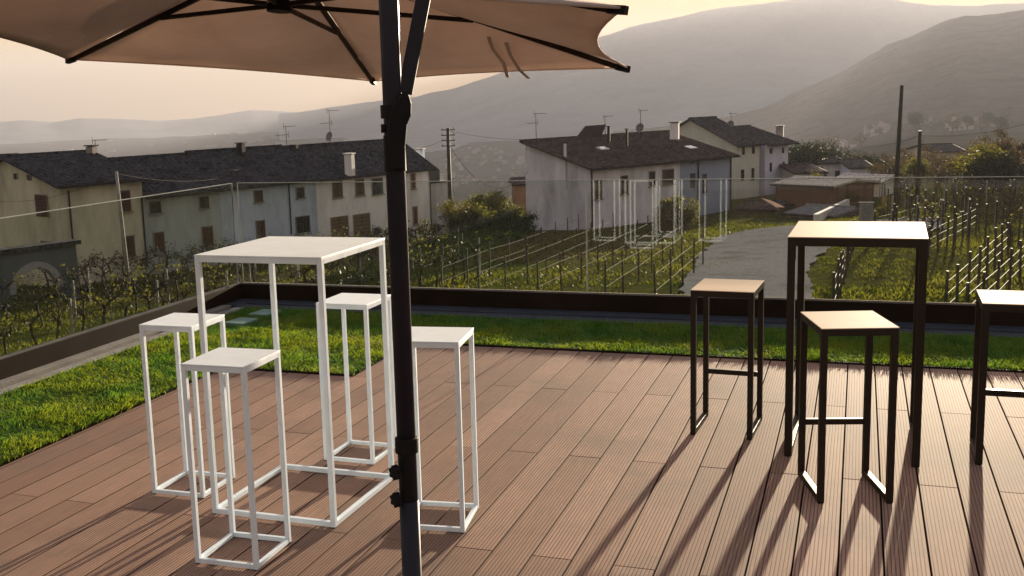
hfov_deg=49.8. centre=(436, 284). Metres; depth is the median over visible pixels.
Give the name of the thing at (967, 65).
hill
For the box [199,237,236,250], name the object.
grapevine
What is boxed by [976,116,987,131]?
tree
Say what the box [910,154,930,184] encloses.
tree
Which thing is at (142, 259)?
grapevine
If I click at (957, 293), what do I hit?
vine trellis
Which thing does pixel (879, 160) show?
tree
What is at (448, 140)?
utility pole
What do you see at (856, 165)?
cottage
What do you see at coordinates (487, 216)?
shrub
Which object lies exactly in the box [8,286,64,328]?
grapevine
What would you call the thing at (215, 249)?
grapevine
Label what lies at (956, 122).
tree
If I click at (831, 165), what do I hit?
cottage
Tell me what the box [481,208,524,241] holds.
shrub
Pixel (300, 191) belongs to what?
window
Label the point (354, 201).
row house
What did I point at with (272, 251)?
bar table
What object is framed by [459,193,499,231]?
bush
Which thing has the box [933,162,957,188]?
tree
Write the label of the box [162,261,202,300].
grapevine
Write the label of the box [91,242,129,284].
grapevine
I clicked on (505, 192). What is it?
tree
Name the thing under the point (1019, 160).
tree
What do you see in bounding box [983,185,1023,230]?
grapevine
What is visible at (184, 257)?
vine trellis
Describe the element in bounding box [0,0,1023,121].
sky
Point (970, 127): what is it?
village house
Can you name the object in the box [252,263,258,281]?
grapevine
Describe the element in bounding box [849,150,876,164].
tree
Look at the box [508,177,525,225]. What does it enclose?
shed
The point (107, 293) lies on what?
grapevine
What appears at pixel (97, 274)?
grapevine
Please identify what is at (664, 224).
shrub
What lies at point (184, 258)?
grapevine
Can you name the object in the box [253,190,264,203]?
window
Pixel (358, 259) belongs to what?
grapevine
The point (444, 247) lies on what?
grapevine
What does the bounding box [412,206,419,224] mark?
window
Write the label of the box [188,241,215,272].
grapevine
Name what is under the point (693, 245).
vine trellis
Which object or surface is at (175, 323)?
stool
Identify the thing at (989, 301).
stool
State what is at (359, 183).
window
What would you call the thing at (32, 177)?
farmhouse
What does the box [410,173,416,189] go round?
window
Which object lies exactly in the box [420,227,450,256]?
grapevine
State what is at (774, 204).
tarpaulin
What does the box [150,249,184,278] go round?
grapevine
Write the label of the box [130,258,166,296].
grapevine
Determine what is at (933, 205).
grapevine
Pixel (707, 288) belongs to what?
stool
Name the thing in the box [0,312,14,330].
grapevine
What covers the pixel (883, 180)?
lean to
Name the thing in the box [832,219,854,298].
vine trellis
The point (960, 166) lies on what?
tree
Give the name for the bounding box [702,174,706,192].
window
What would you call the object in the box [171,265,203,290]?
grapevine
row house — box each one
[107,152,238,274]
[184,142,320,264]
[282,139,437,240]
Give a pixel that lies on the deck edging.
(493, 346)
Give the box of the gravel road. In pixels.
[679,217,945,298]
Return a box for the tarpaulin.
[762,198,783,206]
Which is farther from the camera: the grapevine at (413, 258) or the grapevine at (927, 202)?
the grapevine at (927, 202)
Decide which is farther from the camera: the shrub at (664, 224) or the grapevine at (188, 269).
the shrub at (664, 224)
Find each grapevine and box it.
[0,271,26,311]
[0,293,29,333]
[0,301,68,344]
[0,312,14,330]
[0,315,35,353]
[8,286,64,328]
[12,268,54,310]
[18,273,35,297]
[20,294,69,338]
[28,267,81,303]
[29,268,48,295]
[29,278,70,324]
[53,273,109,311]
[54,289,109,330]
[57,260,99,302]
[69,275,139,323]
[75,259,124,299]
[78,256,101,287]
[79,254,100,283]
[81,252,123,289]
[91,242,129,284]
[91,277,119,316]
[98,285,155,320]
[100,258,147,298]
[102,250,140,279]
[105,262,156,311]
[116,280,179,309]
[119,245,165,286]
[129,247,163,280]
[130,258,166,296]
[139,274,177,305]
[145,242,175,273]
[145,254,177,284]
[145,289,187,303]
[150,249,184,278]
[152,265,185,292]
[159,283,206,298]
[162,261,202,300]
[166,244,194,280]
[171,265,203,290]
[172,251,193,276]
[173,250,193,270]
[177,259,223,280]
[179,267,224,292]
[181,241,219,256]
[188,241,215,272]
[194,262,224,288]
[197,241,229,276]
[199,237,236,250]
[202,264,245,288]
[204,266,241,286]
[228,263,260,281]
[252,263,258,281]
[279,264,316,283]
[290,257,346,284]
[291,261,337,281]
[316,259,348,284]
[328,254,364,282]
[329,260,387,284]
[331,266,366,284]
[354,226,383,251]
[354,246,378,283]
[362,237,377,279]
[362,261,389,285]
[408,220,430,246]
[408,236,429,267]
[408,242,436,286]
[409,228,445,266]
[409,250,434,269]
[416,224,441,246]
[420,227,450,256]
[423,243,459,287]
[427,239,473,284]
[431,223,471,261]
[436,237,454,263]
[439,247,483,280]
[449,234,500,278]
[889,178,927,207]
[890,184,924,217]
[908,196,950,225]
[908,199,959,245]
[914,193,963,237]
[914,195,939,220]
[923,173,948,198]
[942,179,979,203]
[953,184,979,211]
[955,182,990,200]
[981,197,1023,238]
[982,207,1023,245]
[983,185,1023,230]
[994,186,1023,222]
[1011,175,1023,188]
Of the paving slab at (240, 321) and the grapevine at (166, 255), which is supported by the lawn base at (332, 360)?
the paving slab at (240, 321)
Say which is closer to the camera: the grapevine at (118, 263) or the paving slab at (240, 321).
the paving slab at (240, 321)
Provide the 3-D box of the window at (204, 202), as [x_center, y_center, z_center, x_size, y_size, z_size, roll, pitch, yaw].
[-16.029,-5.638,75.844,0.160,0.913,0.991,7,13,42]
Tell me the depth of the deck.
4.86 m
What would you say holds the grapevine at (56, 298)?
on the ground at (486, 172)
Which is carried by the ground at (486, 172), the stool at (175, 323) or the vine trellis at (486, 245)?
the vine trellis at (486, 245)
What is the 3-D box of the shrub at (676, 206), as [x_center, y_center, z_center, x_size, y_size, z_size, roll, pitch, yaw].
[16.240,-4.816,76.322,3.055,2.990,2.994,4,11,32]
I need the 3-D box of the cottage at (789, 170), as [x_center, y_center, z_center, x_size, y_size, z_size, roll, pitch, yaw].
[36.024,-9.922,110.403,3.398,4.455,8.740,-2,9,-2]
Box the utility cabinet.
[859,202,873,220]
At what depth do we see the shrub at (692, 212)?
76.78 m
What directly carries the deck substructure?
on the terrace slab
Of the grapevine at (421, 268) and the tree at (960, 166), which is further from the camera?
the tree at (960, 166)
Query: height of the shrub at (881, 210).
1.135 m
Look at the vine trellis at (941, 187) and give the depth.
84.07 m
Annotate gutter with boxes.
[225,299,1023,337]
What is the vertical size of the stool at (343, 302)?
0.769 m
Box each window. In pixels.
[26,174,31,179]
[34,194,48,216]
[120,190,133,212]
[122,235,136,258]
[148,200,163,214]
[152,231,167,253]
[198,195,211,209]
[201,225,215,246]
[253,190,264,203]
[255,219,265,238]
[295,187,306,199]
[295,215,311,234]
[330,215,350,236]
[332,180,344,198]
[353,213,370,236]
[355,179,365,196]
[371,177,384,195]
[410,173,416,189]
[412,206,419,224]
[594,179,603,200]
[620,175,629,195]
[648,171,656,187]
[661,168,675,185]
[690,173,694,187]
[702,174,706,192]
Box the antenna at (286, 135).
[276,125,289,146]
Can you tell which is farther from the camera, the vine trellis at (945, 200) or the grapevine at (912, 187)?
the grapevine at (912, 187)
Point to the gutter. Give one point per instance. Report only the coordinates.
(931, 328)
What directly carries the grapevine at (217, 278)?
on the ground at (486, 172)
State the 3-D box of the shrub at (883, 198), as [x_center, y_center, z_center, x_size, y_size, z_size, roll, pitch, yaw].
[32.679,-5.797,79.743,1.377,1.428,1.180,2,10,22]
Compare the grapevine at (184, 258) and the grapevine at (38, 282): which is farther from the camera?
the grapevine at (184, 258)
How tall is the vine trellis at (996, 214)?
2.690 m
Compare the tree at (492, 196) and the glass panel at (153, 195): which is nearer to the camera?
the glass panel at (153, 195)
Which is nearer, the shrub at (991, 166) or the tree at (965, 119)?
the shrub at (991, 166)
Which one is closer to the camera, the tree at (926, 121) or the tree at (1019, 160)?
the tree at (1019, 160)
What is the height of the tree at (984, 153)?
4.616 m
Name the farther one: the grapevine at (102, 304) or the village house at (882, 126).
the village house at (882, 126)
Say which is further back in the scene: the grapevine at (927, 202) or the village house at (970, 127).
the village house at (970, 127)
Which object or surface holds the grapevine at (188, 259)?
on the ground at (486, 172)
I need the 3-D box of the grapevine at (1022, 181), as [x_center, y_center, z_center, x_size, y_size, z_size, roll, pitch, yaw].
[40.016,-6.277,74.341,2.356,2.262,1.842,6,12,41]
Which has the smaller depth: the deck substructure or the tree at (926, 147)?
the deck substructure
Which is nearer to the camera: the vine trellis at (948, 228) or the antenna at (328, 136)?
the vine trellis at (948, 228)
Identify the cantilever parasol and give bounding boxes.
[0,0,630,575]
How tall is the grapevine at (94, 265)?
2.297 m
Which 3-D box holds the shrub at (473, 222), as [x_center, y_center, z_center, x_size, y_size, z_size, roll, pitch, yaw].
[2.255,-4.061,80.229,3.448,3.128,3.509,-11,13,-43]
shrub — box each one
[367,226,388,241]
[408,226,416,239]
[416,219,445,239]
[430,196,468,240]
[444,201,480,240]
[445,208,493,242]
[468,202,504,238]
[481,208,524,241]
[484,192,526,231]
[500,210,540,239]
[649,205,674,230]
[653,197,690,229]
[657,194,704,228]
[876,197,891,207]
[876,204,888,214]
[964,151,1023,194]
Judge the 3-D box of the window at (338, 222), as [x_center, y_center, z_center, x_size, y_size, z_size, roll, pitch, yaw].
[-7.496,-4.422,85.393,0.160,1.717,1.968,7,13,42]
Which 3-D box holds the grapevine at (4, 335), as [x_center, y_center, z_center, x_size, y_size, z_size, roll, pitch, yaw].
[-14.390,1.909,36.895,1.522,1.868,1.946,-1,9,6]
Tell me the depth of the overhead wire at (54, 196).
59.99 m
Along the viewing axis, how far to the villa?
155.94 m
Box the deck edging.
[0,344,1023,466]
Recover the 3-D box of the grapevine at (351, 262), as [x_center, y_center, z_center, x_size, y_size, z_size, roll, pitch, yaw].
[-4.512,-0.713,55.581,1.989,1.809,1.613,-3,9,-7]
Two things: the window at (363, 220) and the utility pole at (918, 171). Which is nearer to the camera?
the utility pole at (918, 171)
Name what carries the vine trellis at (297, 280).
on the ground at (486, 172)
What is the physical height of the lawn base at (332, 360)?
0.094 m
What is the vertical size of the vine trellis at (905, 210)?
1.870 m
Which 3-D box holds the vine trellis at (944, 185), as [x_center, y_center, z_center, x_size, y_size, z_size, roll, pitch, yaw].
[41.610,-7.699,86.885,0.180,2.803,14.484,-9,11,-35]
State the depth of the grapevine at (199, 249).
70.34 m
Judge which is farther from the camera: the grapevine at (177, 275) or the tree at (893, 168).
the tree at (893, 168)
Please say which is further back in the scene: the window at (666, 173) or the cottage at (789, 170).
the cottage at (789, 170)
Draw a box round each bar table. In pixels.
[194,236,393,528]
[784,221,928,467]
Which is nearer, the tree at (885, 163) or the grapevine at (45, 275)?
the grapevine at (45, 275)
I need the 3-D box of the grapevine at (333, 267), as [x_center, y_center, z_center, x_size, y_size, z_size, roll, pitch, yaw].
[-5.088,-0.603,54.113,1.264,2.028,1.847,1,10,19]
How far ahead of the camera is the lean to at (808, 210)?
79.32 m
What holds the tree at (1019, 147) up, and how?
on the ground at (486, 172)
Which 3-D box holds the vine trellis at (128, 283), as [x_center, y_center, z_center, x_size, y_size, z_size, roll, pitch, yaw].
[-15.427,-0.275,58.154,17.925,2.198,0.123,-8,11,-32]
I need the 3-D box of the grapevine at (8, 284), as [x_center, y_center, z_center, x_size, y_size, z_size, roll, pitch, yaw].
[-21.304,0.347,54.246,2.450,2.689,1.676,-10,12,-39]
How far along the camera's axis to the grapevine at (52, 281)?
55.65 m
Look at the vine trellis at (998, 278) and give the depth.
34.22 m
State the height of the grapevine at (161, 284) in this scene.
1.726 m
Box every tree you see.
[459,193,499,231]
[481,189,514,210]
[499,188,508,195]
[788,139,834,167]
[788,144,805,163]
[809,139,856,158]
[813,136,826,148]
[823,132,844,148]
[843,191,862,205]
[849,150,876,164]
[854,131,867,145]
[865,160,880,173]
[867,154,892,173]
[874,127,883,136]
[874,165,887,173]
[875,154,901,173]
[885,157,910,176]
[891,120,897,126]
[899,157,933,186]
[900,148,915,183]
[906,111,926,135]
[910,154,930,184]
[918,115,930,132]
[921,144,947,182]
[925,158,948,186]
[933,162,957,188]
[936,150,956,181]
[941,113,962,135]
[946,153,962,183]
[946,155,975,185]
[952,142,1016,195]
[958,114,977,133]
[961,137,980,159]
[971,128,1013,153]
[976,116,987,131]
[978,109,1003,133]
[993,115,1011,137]
[996,134,1023,186]
[999,106,1015,119]
[1000,149,1023,192]
[1012,143,1023,154]
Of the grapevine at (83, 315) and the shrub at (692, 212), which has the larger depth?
the shrub at (692, 212)
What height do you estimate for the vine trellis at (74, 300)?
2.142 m
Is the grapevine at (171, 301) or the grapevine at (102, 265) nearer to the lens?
the grapevine at (171, 301)
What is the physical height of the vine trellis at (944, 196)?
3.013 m
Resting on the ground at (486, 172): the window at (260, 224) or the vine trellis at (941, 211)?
the vine trellis at (941, 211)
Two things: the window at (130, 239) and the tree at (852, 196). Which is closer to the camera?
the window at (130, 239)
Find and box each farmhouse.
[0,145,152,285]
[519,121,740,229]
[669,116,799,198]
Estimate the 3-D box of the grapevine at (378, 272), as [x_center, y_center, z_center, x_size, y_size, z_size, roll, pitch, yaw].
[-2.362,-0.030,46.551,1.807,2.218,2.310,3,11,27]
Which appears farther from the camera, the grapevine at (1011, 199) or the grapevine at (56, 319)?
the grapevine at (1011, 199)
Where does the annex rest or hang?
on the ground at (486, 172)
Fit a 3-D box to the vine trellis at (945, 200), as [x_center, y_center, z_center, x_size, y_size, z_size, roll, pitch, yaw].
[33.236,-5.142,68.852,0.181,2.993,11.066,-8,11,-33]
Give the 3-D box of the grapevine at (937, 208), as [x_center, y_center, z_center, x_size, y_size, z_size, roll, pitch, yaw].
[26.091,-3.467,57.015,2.623,2.454,2.162,-9,12,-38]
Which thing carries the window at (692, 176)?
in the farmhouse at (592, 152)
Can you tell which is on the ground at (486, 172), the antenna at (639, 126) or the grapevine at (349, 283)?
the grapevine at (349, 283)
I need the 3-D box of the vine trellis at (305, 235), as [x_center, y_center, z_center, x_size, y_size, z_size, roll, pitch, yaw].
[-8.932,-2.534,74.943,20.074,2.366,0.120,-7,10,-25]
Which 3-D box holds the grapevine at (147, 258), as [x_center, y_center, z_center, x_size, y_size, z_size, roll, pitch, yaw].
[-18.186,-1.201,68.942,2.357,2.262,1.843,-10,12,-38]
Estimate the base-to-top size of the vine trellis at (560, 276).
3.045 m
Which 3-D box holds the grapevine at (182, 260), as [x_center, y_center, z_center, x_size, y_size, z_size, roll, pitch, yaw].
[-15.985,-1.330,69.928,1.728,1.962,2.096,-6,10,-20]
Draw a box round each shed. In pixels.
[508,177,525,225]
[770,175,878,207]
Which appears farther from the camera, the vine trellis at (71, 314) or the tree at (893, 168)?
the tree at (893, 168)
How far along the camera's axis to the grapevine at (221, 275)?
54.35 m
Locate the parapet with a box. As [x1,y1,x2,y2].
[0,282,1023,379]
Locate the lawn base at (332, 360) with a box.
[0,310,1023,460]
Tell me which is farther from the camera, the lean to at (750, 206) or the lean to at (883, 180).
the lean to at (883, 180)
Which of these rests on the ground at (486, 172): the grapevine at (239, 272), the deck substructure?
the grapevine at (239, 272)
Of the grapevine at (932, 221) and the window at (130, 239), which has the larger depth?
the window at (130, 239)
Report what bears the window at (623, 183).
in the farmhouse at (592, 152)
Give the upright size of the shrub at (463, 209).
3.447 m
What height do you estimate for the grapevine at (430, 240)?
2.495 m
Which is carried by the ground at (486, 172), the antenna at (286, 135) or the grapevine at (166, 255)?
the grapevine at (166, 255)
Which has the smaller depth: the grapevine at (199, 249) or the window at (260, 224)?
the grapevine at (199, 249)
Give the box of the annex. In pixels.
[430,169,448,234]
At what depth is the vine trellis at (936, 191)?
78.43 m
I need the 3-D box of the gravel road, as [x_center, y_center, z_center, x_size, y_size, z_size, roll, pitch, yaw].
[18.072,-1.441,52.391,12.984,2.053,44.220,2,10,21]
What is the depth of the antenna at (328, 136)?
88.73 m
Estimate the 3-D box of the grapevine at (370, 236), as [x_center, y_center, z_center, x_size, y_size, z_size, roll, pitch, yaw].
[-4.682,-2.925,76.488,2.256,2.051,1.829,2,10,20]
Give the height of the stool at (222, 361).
0.769 m
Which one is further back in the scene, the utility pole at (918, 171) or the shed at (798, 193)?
the shed at (798, 193)
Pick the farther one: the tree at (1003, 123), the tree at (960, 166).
the tree at (1003, 123)
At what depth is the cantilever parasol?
4.51 m
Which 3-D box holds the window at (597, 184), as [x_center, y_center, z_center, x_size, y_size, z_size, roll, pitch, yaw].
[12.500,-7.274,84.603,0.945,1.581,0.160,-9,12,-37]
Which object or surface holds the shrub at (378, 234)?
on the ground at (486, 172)
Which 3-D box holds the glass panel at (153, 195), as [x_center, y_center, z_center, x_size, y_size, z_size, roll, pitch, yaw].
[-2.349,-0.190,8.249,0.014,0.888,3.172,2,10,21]
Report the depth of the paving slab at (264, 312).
8.96 m
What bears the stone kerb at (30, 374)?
on the terrace slab
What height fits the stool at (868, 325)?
0.732 m
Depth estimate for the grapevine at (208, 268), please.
60.07 m
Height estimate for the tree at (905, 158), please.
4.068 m
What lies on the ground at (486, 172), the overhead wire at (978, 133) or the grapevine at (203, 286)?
the grapevine at (203, 286)
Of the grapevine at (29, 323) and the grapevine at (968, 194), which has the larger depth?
the grapevine at (968, 194)
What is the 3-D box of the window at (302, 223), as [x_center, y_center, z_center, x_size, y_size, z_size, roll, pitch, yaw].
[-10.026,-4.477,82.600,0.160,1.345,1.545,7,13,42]
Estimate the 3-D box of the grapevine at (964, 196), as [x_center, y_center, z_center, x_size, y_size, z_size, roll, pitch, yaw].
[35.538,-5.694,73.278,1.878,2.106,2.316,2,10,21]
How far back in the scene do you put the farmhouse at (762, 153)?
108.50 m
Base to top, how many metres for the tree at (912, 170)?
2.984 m
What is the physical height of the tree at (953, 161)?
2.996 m
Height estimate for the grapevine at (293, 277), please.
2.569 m
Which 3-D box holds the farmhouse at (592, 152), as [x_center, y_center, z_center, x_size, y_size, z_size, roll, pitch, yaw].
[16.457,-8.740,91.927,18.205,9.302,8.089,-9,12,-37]
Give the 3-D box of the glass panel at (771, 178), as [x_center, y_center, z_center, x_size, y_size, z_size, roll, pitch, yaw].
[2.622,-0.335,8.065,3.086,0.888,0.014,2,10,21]
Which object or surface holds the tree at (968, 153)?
on the ground at (486, 172)
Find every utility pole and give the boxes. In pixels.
[115,171,131,294]
[441,127,454,229]
[893,85,903,215]
[914,131,921,217]
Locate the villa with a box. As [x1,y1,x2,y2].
[905,143,965,163]
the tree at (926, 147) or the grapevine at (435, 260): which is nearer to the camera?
the grapevine at (435, 260)
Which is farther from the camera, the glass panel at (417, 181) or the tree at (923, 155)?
the tree at (923, 155)
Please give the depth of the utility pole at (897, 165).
73.28 m
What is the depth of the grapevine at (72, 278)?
56.06 m
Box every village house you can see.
[516,159,522,164]
[837,139,847,149]
[863,125,874,133]
[870,130,878,136]
[876,125,886,131]
[949,124,960,130]
[961,123,973,129]
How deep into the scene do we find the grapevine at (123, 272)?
57.32 m
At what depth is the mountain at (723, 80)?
2872.22 m
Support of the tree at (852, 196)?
on the ground at (486, 172)
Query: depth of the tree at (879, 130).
912.33 m
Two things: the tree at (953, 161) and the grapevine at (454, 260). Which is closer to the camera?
the grapevine at (454, 260)
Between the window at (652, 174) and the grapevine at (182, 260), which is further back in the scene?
the window at (652, 174)
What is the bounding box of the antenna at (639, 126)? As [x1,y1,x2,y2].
[636,110,644,137]
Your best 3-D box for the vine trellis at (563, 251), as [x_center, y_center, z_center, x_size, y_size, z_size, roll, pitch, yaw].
[6.525,-1.833,56.904,0.159,3.316,30.381,1,10,19]
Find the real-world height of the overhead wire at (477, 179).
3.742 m
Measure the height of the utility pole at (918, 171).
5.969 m
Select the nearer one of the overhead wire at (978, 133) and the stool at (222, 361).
the stool at (222, 361)
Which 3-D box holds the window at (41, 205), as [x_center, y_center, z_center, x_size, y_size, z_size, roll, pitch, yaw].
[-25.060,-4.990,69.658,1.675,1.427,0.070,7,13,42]
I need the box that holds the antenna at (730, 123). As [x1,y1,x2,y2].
[727,113,735,126]
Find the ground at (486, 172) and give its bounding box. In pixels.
[0,121,1023,354]
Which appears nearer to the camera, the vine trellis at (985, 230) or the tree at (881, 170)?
the vine trellis at (985, 230)
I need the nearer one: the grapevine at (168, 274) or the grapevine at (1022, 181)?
the grapevine at (168, 274)
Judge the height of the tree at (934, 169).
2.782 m
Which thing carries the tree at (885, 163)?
on the ground at (486, 172)
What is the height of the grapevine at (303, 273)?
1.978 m
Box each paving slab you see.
[225,317,257,325]
[248,309,281,316]
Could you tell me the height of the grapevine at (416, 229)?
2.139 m
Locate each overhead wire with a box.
[0,179,103,201]
[450,146,527,187]
[452,131,572,139]
[921,124,1023,135]
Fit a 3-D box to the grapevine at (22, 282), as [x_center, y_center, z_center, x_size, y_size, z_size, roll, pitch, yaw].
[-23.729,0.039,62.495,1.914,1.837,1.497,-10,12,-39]
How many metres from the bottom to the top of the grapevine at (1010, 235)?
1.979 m
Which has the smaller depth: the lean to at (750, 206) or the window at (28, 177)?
the window at (28, 177)
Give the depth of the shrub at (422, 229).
86.21 m
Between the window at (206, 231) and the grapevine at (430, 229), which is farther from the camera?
the grapevine at (430, 229)
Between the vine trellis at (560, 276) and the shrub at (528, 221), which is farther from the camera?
the shrub at (528, 221)
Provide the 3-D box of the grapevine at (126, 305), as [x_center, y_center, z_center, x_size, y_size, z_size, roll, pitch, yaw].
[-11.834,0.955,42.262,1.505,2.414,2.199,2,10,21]
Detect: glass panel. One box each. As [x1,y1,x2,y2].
[0,183,238,282]
[237,180,586,290]
[586,176,1023,290]
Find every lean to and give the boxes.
[733,199,794,213]
[782,203,876,218]
[837,173,906,196]
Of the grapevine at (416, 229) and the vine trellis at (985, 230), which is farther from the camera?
the grapevine at (416, 229)
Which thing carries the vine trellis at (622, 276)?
on the ground at (486, 172)
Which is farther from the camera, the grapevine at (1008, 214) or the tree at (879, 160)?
the tree at (879, 160)
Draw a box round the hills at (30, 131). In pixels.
[0,106,337,143]
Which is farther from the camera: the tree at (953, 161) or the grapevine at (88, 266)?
the tree at (953, 161)
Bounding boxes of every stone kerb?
[0,305,230,388]
[0,307,244,395]
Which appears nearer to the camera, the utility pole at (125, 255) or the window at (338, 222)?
the utility pole at (125, 255)
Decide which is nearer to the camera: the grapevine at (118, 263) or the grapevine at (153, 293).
the grapevine at (153, 293)
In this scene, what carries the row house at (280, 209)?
on the ground at (486, 172)
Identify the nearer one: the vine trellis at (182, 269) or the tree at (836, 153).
the vine trellis at (182, 269)
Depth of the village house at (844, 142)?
940.84 m
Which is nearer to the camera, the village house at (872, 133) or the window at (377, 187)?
the window at (377, 187)
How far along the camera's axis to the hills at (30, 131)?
4835.15 m
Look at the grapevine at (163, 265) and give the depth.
65.47 m
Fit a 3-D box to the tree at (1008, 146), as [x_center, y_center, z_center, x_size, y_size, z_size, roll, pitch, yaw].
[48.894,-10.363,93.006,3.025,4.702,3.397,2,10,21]
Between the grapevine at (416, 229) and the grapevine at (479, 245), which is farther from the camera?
the grapevine at (416, 229)
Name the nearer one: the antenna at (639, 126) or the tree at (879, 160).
the antenna at (639, 126)
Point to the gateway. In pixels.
(23, 259)
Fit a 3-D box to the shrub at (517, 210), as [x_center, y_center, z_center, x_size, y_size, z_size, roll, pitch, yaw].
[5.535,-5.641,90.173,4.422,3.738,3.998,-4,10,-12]
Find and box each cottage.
[779,163,828,179]
[788,154,841,176]
[836,158,873,174]
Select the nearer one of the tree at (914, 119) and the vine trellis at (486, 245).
the vine trellis at (486, 245)
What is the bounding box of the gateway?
[0,239,80,309]
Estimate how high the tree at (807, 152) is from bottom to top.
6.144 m
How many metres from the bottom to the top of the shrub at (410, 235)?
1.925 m
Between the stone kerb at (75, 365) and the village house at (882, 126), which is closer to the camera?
the stone kerb at (75, 365)
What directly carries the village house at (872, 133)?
on the ground at (486, 172)
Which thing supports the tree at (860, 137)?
on the ground at (486, 172)
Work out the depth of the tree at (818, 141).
568.45 m
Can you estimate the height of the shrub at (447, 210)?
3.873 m
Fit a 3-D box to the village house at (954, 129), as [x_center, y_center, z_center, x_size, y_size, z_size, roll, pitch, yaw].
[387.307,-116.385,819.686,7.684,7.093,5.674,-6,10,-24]
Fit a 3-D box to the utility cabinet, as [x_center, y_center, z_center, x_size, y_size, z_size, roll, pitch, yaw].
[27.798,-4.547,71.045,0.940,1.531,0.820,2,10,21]
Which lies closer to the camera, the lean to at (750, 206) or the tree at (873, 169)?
the lean to at (750, 206)
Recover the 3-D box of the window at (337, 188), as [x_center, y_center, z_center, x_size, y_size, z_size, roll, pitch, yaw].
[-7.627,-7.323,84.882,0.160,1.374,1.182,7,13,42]
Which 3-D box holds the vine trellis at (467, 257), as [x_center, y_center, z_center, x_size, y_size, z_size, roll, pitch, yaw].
[5.002,-2.145,61.362,0.126,3.239,30.510,1,10,18]
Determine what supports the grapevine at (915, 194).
on the ground at (486, 172)
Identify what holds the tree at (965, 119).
on the ground at (486, 172)
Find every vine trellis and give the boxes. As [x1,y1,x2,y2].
[0,263,299,300]
[1,263,250,322]
[1,271,227,343]
[23,256,341,284]
[77,228,383,285]
[157,219,437,276]
[296,228,459,283]
[316,238,480,284]
[419,214,533,281]
[440,214,578,287]
[477,213,613,289]
[536,216,648,290]
[604,217,681,292]
[653,228,703,293]
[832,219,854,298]
[874,200,940,221]
[879,173,1018,198]
[881,175,1014,203]
[883,179,1014,207]
[885,180,1020,212]
[887,185,1010,217]
[889,189,1021,223]
[891,196,1023,230]
[893,199,1023,238]
[895,204,1021,246]
[927,204,977,259]
[944,223,1009,302]
[965,240,1023,302]
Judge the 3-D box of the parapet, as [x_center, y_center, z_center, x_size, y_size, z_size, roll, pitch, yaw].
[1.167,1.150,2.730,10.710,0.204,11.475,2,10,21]
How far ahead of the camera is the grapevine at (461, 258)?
52.61 m
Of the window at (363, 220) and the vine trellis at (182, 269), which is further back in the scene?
the window at (363, 220)
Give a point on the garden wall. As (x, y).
(821, 215)
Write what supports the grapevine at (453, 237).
on the ground at (486, 172)
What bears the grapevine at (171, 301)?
on the ground at (486, 172)
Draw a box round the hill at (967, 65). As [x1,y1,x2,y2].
[614,10,1023,150]
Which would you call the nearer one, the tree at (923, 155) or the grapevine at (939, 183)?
the grapevine at (939, 183)
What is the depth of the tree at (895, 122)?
967.76 m
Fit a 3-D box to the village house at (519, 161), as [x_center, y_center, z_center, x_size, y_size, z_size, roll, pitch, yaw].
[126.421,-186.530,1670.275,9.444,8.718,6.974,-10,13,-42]
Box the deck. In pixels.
[0,346,1023,575]
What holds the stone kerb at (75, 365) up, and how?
on the terrace slab
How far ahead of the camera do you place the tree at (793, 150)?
122.84 m
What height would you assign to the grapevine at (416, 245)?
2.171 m
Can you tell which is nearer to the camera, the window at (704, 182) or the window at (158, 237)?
the window at (158, 237)
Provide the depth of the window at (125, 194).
71.35 m
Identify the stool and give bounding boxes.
[139,313,234,498]
[180,347,290,570]
[315,293,396,464]
[392,326,478,533]
[690,278,763,439]
[797,311,899,503]
[969,289,1023,464]
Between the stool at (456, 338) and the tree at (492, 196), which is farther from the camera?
the tree at (492, 196)
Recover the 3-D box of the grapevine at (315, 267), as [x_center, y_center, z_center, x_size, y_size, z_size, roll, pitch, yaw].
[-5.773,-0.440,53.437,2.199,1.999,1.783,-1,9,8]
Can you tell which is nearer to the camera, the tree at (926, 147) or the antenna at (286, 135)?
the antenna at (286, 135)
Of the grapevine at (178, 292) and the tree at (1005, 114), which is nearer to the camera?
the grapevine at (178, 292)
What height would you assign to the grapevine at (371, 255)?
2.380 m
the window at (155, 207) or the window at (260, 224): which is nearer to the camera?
the window at (155, 207)
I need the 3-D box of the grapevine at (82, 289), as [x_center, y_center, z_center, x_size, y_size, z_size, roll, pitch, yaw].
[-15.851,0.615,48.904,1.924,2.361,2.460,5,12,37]
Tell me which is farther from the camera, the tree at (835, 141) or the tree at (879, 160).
the tree at (835, 141)
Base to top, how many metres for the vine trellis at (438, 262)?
2.224 m
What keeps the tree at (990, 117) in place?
on the ground at (486, 172)
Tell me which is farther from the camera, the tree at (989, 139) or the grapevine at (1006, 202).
the tree at (989, 139)
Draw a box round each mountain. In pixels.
[278,0,1023,139]
[343,41,866,151]
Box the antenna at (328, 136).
[320,110,334,143]
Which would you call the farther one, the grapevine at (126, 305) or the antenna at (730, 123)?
the antenna at (730, 123)
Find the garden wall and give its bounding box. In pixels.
[813,199,849,220]
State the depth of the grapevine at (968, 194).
68.45 m
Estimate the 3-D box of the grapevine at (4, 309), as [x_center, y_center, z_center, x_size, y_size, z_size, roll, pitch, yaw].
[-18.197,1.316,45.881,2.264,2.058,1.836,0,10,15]
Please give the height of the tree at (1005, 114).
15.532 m
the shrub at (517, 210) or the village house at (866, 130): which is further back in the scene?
the village house at (866, 130)
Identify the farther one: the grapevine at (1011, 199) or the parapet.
the grapevine at (1011, 199)

